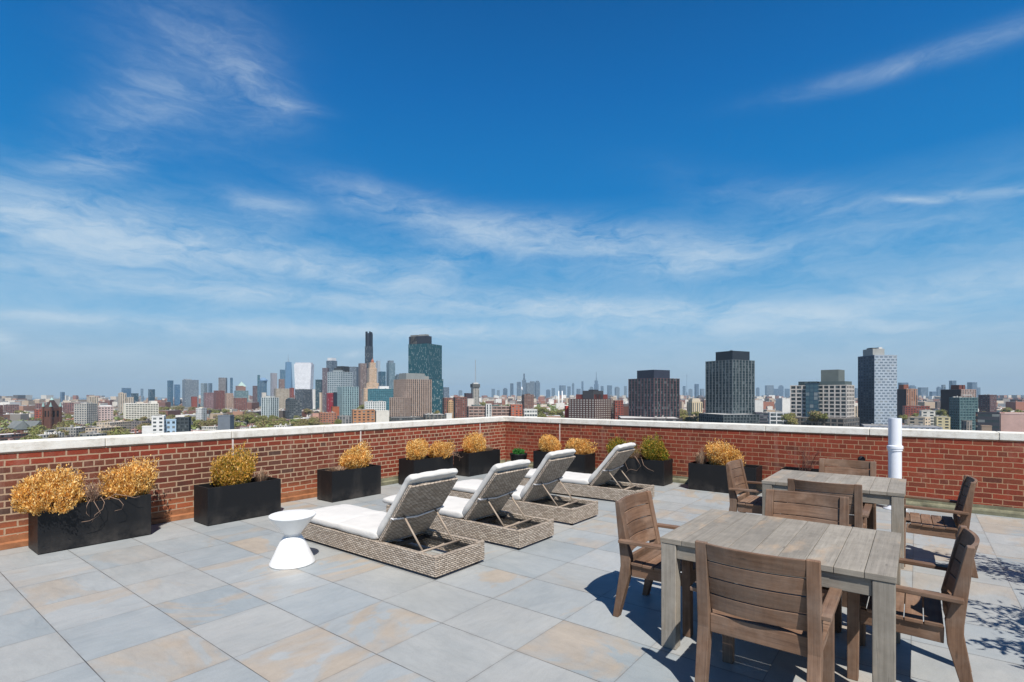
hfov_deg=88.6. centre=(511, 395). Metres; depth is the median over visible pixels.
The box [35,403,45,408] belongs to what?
apartment block
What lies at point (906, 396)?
brown tower
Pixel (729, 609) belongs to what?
garden armchair
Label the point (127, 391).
office tower
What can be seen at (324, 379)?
skyscraper
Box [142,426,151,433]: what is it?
apartment building
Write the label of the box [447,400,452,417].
tan tower
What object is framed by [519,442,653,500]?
sun lounger
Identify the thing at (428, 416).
dark low block
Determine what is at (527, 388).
distant tower
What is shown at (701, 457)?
dry grass
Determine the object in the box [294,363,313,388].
curved tower
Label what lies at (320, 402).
office block
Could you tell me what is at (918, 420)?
cream house
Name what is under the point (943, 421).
cream house
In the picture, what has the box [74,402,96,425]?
apartment block
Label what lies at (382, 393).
teal block
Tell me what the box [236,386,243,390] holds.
office tower
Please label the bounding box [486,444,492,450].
dry grass
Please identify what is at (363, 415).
brick warehouse
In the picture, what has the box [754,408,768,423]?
dark block
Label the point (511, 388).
distant tower
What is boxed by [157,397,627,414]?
ground
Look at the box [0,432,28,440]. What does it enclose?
apartment house
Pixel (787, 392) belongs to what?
distant tower
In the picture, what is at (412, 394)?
striped tower
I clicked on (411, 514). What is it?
sun lounger
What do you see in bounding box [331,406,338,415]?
brick block
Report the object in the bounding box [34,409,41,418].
apartment block
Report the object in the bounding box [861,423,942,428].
arcade block
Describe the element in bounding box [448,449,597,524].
sun lounger
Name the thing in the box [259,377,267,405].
domed tower
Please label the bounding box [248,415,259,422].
street tree
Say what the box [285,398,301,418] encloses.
apartment building
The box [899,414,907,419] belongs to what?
street tree
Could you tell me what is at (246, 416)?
street tree
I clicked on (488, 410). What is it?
factory
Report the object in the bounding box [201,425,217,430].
town house
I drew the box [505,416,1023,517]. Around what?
brick parapet
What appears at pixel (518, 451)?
green plant
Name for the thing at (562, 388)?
distant tower
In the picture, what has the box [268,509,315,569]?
side table
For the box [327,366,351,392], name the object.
grid tower
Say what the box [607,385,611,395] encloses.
distant tower
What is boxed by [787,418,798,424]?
street tree
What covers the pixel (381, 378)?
office tower
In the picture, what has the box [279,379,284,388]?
office tower
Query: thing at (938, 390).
distant tower
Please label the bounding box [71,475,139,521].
dead vine
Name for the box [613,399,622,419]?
brick block
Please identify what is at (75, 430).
apartment house
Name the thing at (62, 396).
office block
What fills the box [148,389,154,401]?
office tower
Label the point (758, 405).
white block
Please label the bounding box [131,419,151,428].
apartment house
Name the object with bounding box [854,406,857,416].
apartment house
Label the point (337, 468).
dry grass
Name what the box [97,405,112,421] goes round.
apartment block
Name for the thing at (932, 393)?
distant tower
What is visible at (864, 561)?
dining table
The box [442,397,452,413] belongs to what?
brick block
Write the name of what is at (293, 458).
brick parapet
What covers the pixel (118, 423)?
apartment house
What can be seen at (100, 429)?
apartment house
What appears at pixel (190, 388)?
office tower
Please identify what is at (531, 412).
white block
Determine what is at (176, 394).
office tower
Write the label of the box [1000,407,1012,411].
street tree
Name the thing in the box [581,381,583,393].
distant tower
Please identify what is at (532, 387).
distant tower
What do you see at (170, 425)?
apartment building
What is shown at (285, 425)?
town house
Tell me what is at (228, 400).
office block
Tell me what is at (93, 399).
residential tower
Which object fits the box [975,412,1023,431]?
pink building
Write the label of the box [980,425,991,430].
grey house
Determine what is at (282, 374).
office tower
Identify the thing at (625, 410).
brick block
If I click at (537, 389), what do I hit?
distant tower
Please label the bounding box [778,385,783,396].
distant tower
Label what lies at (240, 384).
pyramid tower
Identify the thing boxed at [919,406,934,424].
white house
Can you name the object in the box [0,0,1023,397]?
sky
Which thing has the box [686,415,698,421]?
street tree
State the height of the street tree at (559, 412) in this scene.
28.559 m
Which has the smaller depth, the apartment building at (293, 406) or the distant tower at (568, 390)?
the apartment building at (293, 406)
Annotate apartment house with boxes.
[0,405,2,416]
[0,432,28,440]
[57,425,96,436]
[79,431,106,436]
[85,425,126,432]
[96,419,130,431]
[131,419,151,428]
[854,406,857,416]
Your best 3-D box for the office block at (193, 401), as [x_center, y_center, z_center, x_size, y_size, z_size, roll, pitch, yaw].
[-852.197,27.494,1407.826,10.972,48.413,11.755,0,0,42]
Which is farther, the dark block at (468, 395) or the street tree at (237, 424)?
the dark block at (468, 395)
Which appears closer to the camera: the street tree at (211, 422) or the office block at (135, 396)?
the street tree at (211, 422)
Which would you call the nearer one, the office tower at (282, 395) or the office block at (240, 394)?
the office tower at (282, 395)
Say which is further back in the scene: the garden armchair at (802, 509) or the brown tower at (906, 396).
the brown tower at (906, 396)
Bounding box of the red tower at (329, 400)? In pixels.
[326,392,332,411]
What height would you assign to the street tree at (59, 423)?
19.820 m
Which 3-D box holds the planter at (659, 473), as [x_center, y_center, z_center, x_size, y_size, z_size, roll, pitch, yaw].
[2.497,1.462,10.356,1.205,0.475,0.450,0,0,38]
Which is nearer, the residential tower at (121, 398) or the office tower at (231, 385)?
the residential tower at (121, 398)
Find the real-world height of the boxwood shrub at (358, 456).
0.536 m
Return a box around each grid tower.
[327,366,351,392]
[337,386,358,415]
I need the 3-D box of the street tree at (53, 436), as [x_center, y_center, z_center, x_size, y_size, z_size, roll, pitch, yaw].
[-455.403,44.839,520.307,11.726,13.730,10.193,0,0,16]
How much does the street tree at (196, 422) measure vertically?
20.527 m
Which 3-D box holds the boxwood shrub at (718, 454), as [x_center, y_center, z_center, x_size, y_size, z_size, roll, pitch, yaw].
[3.772,1.039,9.356,0.716,0.548,0.518,0,0,33]
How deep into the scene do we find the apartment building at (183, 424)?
473.51 m
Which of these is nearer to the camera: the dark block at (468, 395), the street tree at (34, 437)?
the street tree at (34, 437)
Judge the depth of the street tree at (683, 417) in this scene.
697.29 m
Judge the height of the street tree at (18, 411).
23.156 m
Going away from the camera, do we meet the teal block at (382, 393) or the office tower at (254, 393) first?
the teal block at (382, 393)
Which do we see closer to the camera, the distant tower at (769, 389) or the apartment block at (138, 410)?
the apartment block at (138, 410)
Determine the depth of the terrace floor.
4.07 m
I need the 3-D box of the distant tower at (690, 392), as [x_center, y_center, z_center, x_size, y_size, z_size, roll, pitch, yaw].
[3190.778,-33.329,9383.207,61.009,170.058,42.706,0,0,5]
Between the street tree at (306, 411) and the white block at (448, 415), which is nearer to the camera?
the white block at (448, 415)
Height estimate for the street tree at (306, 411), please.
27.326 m
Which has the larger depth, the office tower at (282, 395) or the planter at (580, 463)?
the office tower at (282, 395)
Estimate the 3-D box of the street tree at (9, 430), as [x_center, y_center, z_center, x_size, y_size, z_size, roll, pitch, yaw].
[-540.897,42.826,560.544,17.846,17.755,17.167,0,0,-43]
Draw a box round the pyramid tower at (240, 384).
[237,382,245,390]
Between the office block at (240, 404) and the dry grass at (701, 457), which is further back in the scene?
the office block at (240, 404)
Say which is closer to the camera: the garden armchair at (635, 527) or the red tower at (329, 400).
the garden armchair at (635, 527)
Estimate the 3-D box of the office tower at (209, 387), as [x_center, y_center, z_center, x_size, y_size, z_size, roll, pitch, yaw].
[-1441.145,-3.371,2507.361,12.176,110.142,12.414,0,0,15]
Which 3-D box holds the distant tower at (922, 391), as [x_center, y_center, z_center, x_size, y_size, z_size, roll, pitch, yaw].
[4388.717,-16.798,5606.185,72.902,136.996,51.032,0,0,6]
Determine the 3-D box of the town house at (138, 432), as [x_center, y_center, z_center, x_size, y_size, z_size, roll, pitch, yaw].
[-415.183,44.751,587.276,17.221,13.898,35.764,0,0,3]
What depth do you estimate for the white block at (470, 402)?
1001.77 m
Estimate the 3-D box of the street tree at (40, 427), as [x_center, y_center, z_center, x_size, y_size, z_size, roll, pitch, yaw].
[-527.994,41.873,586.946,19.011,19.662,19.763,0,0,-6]
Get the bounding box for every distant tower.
[491,389,494,396]
[510,383,513,396]
[517,382,520,395]
[522,374,525,394]
[526,383,529,393]
[530,381,534,395]
[535,381,539,399]
[546,389,549,397]
[559,385,565,394]
[567,386,570,396]
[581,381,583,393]
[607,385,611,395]
[615,387,619,397]
[688,389,692,396]
[694,384,698,397]
[765,385,773,394]
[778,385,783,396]
[785,389,789,396]
[854,388,857,397]
[918,387,927,396]
[929,392,936,395]
[936,387,940,395]
[949,381,955,388]
[967,382,976,396]
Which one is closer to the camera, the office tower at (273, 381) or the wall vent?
the wall vent
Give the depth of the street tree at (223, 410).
1047.52 m
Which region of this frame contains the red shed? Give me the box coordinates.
[565,406,567,417]
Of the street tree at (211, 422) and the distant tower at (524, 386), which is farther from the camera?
the distant tower at (524, 386)
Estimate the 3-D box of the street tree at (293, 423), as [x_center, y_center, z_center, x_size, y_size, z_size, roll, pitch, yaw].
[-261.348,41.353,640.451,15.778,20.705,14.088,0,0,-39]
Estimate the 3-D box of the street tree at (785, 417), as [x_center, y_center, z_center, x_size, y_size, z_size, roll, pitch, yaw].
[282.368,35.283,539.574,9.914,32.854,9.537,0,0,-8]
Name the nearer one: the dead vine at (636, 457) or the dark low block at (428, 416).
the dead vine at (636, 457)
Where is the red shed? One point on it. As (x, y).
(566, 411)
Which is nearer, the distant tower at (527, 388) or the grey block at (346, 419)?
the grey block at (346, 419)
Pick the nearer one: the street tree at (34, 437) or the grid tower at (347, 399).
the street tree at (34, 437)
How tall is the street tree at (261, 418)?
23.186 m
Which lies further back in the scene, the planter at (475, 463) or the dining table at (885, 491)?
the planter at (475, 463)
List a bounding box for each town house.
[29,432,52,438]
[41,431,63,436]
[46,435,73,438]
[130,430,141,433]
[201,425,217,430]
[274,424,290,426]
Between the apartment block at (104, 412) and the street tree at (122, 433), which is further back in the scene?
the apartment block at (104, 412)
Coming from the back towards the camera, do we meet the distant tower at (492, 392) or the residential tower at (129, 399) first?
the distant tower at (492, 392)
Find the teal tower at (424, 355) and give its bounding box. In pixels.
[408,334,442,413]
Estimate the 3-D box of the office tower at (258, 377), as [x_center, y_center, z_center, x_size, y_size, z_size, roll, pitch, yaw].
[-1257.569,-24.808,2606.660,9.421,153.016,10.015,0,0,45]
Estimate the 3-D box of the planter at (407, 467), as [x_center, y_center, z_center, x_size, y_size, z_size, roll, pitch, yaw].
[-1.673,1.454,10.307,0.440,0.492,1.040,0,0,38]
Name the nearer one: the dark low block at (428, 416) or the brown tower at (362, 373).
the dark low block at (428, 416)
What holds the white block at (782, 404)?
on the ground at (202, 406)
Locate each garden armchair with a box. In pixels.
[613,490,695,637]
[690,540,842,681]
[726,459,787,514]
[754,489,848,632]
[787,478,871,528]
[819,458,875,529]
[847,525,979,681]
[904,475,977,577]
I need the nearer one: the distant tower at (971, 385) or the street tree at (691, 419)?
the street tree at (691, 419)
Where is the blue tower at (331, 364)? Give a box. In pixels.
[326,358,336,371]
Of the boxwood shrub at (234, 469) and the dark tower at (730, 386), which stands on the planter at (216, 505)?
the boxwood shrub at (234, 469)
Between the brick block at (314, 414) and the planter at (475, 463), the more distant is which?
the brick block at (314, 414)
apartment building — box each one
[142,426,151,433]
[151,414,165,432]
[166,419,176,432]
[176,417,190,431]
[196,407,206,420]
[218,415,233,429]
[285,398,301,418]
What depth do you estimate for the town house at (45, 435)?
550.32 m
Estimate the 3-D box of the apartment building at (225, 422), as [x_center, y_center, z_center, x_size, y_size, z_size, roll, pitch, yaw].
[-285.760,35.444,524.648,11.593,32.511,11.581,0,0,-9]
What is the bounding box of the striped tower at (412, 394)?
[389,373,431,416]
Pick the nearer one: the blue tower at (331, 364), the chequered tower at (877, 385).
the chequered tower at (877, 385)
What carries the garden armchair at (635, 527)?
on the terrace floor
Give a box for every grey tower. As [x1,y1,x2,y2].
[349,367,357,386]
[443,387,448,397]
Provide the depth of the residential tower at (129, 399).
1264.43 m
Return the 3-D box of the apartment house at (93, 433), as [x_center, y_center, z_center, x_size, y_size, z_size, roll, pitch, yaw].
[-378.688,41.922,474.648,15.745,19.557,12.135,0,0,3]
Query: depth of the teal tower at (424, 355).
1059.59 m
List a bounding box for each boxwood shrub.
[9,464,86,515]
[90,454,158,498]
[209,441,257,486]
[338,440,373,469]
[405,438,429,459]
[427,439,457,457]
[462,432,485,452]
[538,434,561,451]
[564,438,597,454]
[606,436,640,457]
[639,432,669,460]
[702,438,745,465]
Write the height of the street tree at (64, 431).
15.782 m
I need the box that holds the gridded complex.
[790,369,858,426]
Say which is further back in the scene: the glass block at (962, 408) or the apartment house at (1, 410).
the apartment house at (1, 410)
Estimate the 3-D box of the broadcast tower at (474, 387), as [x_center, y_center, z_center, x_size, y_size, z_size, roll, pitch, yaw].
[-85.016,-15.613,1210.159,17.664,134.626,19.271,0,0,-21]
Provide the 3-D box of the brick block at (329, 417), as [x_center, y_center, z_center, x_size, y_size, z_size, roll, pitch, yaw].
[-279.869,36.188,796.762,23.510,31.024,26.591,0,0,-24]
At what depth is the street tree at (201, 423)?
655.94 m
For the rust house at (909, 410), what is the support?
on the ground at (202, 406)
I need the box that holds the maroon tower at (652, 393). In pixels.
[628,370,679,417]
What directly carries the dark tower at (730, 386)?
on the ground at (202, 406)
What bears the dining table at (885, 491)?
on the terrace floor
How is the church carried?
on the ground at (202, 406)
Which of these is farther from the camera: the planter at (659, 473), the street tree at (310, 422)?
the street tree at (310, 422)
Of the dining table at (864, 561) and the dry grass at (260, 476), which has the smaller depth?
the dining table at (864, 561)
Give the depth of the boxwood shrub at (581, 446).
11.06 m
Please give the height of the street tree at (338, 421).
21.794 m
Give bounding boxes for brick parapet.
[0,416,512,549]
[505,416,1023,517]
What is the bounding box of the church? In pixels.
[7,398,61,432]
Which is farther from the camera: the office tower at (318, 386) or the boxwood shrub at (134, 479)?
the office tower at (318, 386)
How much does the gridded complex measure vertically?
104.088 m
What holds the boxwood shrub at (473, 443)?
on the planter at (475, 463)
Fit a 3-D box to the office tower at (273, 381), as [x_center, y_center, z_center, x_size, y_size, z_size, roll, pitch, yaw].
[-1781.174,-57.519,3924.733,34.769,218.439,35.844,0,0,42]
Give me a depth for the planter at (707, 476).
9.25 m
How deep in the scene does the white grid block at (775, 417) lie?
558.16 m
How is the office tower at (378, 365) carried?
on the ground at (202, 406)
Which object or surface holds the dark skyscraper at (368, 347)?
on the ground at (202, 406)
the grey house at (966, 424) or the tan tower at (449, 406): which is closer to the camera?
the grey house at (966, 424)
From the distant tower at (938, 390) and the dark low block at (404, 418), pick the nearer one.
the dark low block at (404, 418)
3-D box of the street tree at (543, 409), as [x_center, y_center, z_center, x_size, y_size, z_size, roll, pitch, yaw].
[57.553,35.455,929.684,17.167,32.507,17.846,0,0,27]
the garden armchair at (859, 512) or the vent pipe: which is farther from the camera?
the vent pipe
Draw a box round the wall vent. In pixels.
[858,456,865,460]
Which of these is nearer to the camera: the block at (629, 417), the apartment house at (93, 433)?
the apartment house at (93, 433)
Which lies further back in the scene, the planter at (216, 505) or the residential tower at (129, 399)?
the residential tower at (129, 399)
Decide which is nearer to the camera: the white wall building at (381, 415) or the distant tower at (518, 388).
the white wall building at (381, 415)
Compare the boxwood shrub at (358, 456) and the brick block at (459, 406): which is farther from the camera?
the brick block at (459, 406)
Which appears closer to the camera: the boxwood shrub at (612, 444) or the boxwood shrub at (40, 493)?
the boxwood shrub at (40, 493)
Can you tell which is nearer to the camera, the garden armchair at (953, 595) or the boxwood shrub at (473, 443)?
the garden armchair at (953, 595)
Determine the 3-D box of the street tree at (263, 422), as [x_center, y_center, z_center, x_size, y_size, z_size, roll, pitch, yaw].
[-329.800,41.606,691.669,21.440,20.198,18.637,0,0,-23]
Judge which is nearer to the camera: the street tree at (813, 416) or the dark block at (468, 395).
the street tree at (813, 416)
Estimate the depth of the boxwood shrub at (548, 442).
11.50 m
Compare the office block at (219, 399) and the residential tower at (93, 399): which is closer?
the residential tower at (93, 399)
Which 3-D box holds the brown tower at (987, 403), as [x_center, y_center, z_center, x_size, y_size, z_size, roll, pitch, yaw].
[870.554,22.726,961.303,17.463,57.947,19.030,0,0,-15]
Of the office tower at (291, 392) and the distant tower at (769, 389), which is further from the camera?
the distant tower at (769, 389)
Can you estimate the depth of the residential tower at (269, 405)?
904.32 m
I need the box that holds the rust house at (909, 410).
[902,405,929,417]
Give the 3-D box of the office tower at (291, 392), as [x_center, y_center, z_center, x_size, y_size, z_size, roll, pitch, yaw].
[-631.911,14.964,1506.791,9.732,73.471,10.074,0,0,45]
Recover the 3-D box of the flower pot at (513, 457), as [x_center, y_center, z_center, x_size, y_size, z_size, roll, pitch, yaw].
[0.147,1.500,11.783,0.400,0.400,0.400,0,0,38]
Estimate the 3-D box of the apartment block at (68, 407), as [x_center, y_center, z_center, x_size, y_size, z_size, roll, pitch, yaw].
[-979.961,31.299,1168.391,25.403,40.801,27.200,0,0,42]
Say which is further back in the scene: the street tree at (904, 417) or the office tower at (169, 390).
the office tower at (169, 390)
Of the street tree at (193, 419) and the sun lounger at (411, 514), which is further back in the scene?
the street tree at (193, 419)
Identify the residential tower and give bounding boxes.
[87,396,97,405]
[118,392,125,411]
[126,397,133,402]
[261,396,278,417]
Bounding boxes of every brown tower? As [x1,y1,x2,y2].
[358,363,366,405]
[897,385,917,417]
[941,385,975,415]
[978,394,996,411]
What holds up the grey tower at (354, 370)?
on the ground at (202, 406)
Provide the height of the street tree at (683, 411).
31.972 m
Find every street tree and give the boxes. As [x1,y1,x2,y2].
[0,427,15,432]
[14,410,26,413]
[19,434,41,439]
[24,429,39,434]
[27,424,51,430]
[47,434,58,437]
[52,422,64,428]
[55,428,68,435]
[109,426,129,434]
[114,430,133,434]
[173,405,184,411]
[184,415,195,421]
[193,420,199,426]
[198,421,210,428]
[206,419,217,424]
[221,408,229,412]
[234,415,243,420]
[234,421,240,426]
[244,414,254,421]
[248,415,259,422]
[252,419,269,426]
[257,415,265,421]
[268,419,277,424]
[291,421,303,425]
[300,418,308,425]
[303,408,313,416]
[306,419,317,425]
[308,416,320,421]
[334,419,341,423]
[539,406,548,414]
[548,410,555,415]
[555,409,563,414]
[680,409,687,414]
[680,414,687,421]
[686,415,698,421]
[691,411,700,416]
[781,414,792,424]
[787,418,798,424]
[807,410,821,425]
[818,413,827,425]
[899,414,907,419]
[936,409,947,414]
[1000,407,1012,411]
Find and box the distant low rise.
[0,395,1023,422]
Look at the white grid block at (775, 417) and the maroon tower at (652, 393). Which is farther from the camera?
the maroon tower at (652, 393)
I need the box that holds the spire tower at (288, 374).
[285,354,292,388]
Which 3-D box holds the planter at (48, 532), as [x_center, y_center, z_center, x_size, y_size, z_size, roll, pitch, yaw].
[-4.896,1.452,6.129,0.440,0.495,1.045,0,0,38]
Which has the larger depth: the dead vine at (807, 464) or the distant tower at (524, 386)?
the distant tower at (524, 386)
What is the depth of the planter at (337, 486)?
8.56 m
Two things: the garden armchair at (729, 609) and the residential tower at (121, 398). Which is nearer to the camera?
the garden armchair at (729, 609)
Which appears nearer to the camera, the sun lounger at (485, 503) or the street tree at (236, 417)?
the sun lounger at (485, 503)
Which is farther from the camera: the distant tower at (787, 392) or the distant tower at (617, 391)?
the distant tower at (787, 392)
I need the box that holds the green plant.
[512,439,524,453]
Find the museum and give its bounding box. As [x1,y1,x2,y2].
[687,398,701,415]
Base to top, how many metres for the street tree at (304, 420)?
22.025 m
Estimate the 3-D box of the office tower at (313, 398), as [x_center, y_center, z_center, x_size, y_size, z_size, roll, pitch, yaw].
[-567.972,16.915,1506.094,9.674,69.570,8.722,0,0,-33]
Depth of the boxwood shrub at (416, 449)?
9.93 m
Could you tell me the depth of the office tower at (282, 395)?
1610.44 m
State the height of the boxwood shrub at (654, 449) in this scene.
0.595 m
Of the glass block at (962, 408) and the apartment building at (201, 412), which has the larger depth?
the apartment building at (201, 412)
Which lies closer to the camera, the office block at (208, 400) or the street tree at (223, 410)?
the street tree at (223, 410)
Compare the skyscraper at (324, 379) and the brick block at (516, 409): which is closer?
the brick block at (516, 409)
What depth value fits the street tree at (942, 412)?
848.70 m
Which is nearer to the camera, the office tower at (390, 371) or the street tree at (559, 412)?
the street tree at (559, 412)
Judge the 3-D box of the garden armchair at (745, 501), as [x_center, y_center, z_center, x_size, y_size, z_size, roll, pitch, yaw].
[2.952,1.258,6.311,0.644,0.885,0.698,0,0,38]
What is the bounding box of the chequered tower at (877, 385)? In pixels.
[858,347,896,426]
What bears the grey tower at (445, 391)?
on the ground at (202, 406)
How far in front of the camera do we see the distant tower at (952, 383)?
5228.64 m
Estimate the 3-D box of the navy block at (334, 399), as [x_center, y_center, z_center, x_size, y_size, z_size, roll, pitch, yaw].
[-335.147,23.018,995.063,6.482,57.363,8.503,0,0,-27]
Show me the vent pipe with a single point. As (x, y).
(894, 447)
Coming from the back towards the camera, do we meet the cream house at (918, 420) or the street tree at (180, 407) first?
the street tree at (180, 407)
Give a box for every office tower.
[122,388,130,396]
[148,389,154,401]
[167,380,172,405]
[174,385,179,404]
[182,379,198,406]
[201,383,207,405]
[208,383,211,392]
[218,378,226,392]
[230,378,232,392]
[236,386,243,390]
[253,386,256,401]
[257,375,259,401]
[270,373,276,395]
[274,388,288,408]
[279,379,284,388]
[280,370,284,378]
[289,388,293,397]
[295,389,311,409]
[312,389,314,408]
[315,380,321,409]
[376,361,379,382]
[378,371,385,385]
[386,360,394,388]
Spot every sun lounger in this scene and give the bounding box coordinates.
[301,468,483,577]
[382,459,553,548]
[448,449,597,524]
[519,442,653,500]
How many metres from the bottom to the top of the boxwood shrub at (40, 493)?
0.532 m
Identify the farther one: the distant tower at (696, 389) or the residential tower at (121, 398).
the distant tower at (696, 389)
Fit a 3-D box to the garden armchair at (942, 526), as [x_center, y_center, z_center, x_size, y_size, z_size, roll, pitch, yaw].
[4.266,1.258,5.298,0.644,0.885,0.698,0,0,36]
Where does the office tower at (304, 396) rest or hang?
on the ground at (202, 406)
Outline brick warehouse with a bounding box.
[351,409,374,422]
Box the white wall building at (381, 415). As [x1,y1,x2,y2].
[375,410,388,421]
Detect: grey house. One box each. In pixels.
[961,420,971,429]
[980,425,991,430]
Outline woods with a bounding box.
[0,403,952,429]
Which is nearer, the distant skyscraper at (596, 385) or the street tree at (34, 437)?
the street tree at (34, 437)
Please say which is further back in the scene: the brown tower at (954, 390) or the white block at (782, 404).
the white block at (782, 404)
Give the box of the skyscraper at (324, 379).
[322,367,328,411]
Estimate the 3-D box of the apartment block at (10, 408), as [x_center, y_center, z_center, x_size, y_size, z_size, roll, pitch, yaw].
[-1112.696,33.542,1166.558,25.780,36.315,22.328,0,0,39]
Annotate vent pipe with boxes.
[883,418,906,510]
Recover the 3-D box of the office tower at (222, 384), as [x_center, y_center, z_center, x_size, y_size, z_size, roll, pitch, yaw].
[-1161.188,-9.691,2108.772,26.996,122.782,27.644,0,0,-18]
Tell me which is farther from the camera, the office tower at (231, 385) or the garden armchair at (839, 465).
the office tower at (231, 385)
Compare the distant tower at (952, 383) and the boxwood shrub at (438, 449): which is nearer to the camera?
the boxwood shrub at (438, 449)
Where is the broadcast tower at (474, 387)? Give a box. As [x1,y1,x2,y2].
[470,359,479,404]
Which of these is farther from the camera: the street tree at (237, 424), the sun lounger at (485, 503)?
the street tree at (237, 424)
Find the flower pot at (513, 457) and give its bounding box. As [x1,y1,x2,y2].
[510,453,526,460]
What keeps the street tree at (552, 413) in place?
on the ground at (202, 406)
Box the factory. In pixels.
[467,404,509,417]
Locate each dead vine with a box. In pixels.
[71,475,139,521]
[625,442,649,473]
[783,442,828,470]
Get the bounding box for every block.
[3,404,18,413]
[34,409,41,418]
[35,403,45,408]
[60,392,64,401]
[63,402,79,412]
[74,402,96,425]
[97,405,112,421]
[123,401,158,419]
[131,393,138,402]
[191,397,196,407]
[203,393,213,408]
[214,391,224,408]
[225,393,233,408]
[233,398,246,410]
[234,391,247,401]
[311,413,318,418]
[319,393,321,411]
[319,411,336,423]
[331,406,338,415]
[333,392,336,406]
[337,415,351,423]
[364,400,385,409]
[368,386,393,409]
[389,416,422,421]
[423,410,444,419]
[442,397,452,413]
[445,413,451,418]
[453,394,466,417]
[464,393,471,398]
[467,399,473,405]
[510,403,521,416]
[522,394,533,413]
[523,408,536,416]
[568,390,612,418]
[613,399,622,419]
[618,415,682,421]
[623,406,627,414]
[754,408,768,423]
[755,400,762,411]
[768,411,788,424]
[775,398,789,412]
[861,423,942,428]
[949,393,977,430]
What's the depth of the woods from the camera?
833.89 m
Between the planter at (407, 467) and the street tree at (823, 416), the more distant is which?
the street tree at (823, 416)
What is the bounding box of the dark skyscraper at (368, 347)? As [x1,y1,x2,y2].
[365,331,372,367]
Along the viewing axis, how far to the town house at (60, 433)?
566.30 m
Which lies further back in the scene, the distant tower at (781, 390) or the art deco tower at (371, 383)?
the distant tower at (781, 390)
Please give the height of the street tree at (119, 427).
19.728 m
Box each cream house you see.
[908,416,930,424]
[934,415,949,429]
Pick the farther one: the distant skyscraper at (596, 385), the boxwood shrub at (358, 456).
the distant skyscraper at (596, 385)
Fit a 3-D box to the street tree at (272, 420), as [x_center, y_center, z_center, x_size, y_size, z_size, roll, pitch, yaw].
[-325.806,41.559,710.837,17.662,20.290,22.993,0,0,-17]
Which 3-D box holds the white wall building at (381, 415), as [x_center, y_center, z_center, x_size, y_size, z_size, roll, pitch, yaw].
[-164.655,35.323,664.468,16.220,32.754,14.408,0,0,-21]
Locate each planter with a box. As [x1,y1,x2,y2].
[28,493,150,554]
[194,477,280,525]
[317,464,380,502]
[399,455,452,484]
[454,449,499,476]
[533,450,594,473]
[606,456,672,485]
[688,461,761,495]
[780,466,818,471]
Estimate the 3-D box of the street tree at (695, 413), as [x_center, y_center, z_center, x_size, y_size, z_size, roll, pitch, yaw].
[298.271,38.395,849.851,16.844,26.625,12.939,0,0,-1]
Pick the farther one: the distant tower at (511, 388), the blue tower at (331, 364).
the distant tower at (511, 388)
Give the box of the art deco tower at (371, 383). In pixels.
[362,357,378,406]
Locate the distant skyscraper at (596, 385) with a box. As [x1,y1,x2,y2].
[594,373,598,390]
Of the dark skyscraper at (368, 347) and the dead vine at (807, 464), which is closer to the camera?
the dead vine at (807, 464)
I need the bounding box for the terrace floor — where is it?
[0,467,1023,681]
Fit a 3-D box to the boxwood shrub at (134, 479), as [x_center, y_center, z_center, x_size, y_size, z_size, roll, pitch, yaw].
[-4.637,1.017,6.391,0.478,0.552,0.747,0,0,21]
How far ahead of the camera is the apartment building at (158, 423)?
458.68 m
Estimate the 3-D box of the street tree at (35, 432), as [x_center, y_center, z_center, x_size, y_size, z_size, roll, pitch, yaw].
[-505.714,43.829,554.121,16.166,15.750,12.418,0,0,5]
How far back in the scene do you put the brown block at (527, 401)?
1153.77 m
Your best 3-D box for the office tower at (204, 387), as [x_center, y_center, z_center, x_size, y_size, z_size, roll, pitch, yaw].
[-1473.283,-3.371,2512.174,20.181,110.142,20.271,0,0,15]
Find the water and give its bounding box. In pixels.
[32,398,164,399]
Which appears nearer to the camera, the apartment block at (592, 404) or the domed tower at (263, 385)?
the apartment block at (592, 404)
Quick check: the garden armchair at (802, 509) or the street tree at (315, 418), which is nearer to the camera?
the garden armchair at (802, 509)
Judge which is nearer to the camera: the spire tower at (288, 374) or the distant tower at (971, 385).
the spire tower at (288, 374)
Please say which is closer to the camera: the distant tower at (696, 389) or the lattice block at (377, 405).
the lattice block at (377, 405)
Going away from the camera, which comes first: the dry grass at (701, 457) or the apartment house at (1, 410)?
the dry grass at (701, 457)
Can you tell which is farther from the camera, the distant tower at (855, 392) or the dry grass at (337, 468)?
the distant tower at (855, 392)
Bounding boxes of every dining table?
[660,509,900,681]
[762,469,905,568]
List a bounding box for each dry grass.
[252,467,270,481]
[328,464,346,470]
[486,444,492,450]
[692,446,706,463]
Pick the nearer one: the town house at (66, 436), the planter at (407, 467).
the planter at (407, 467)
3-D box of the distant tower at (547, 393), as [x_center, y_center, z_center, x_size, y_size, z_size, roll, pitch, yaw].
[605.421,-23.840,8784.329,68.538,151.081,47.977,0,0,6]
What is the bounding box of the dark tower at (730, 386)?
[699,350,759,423]

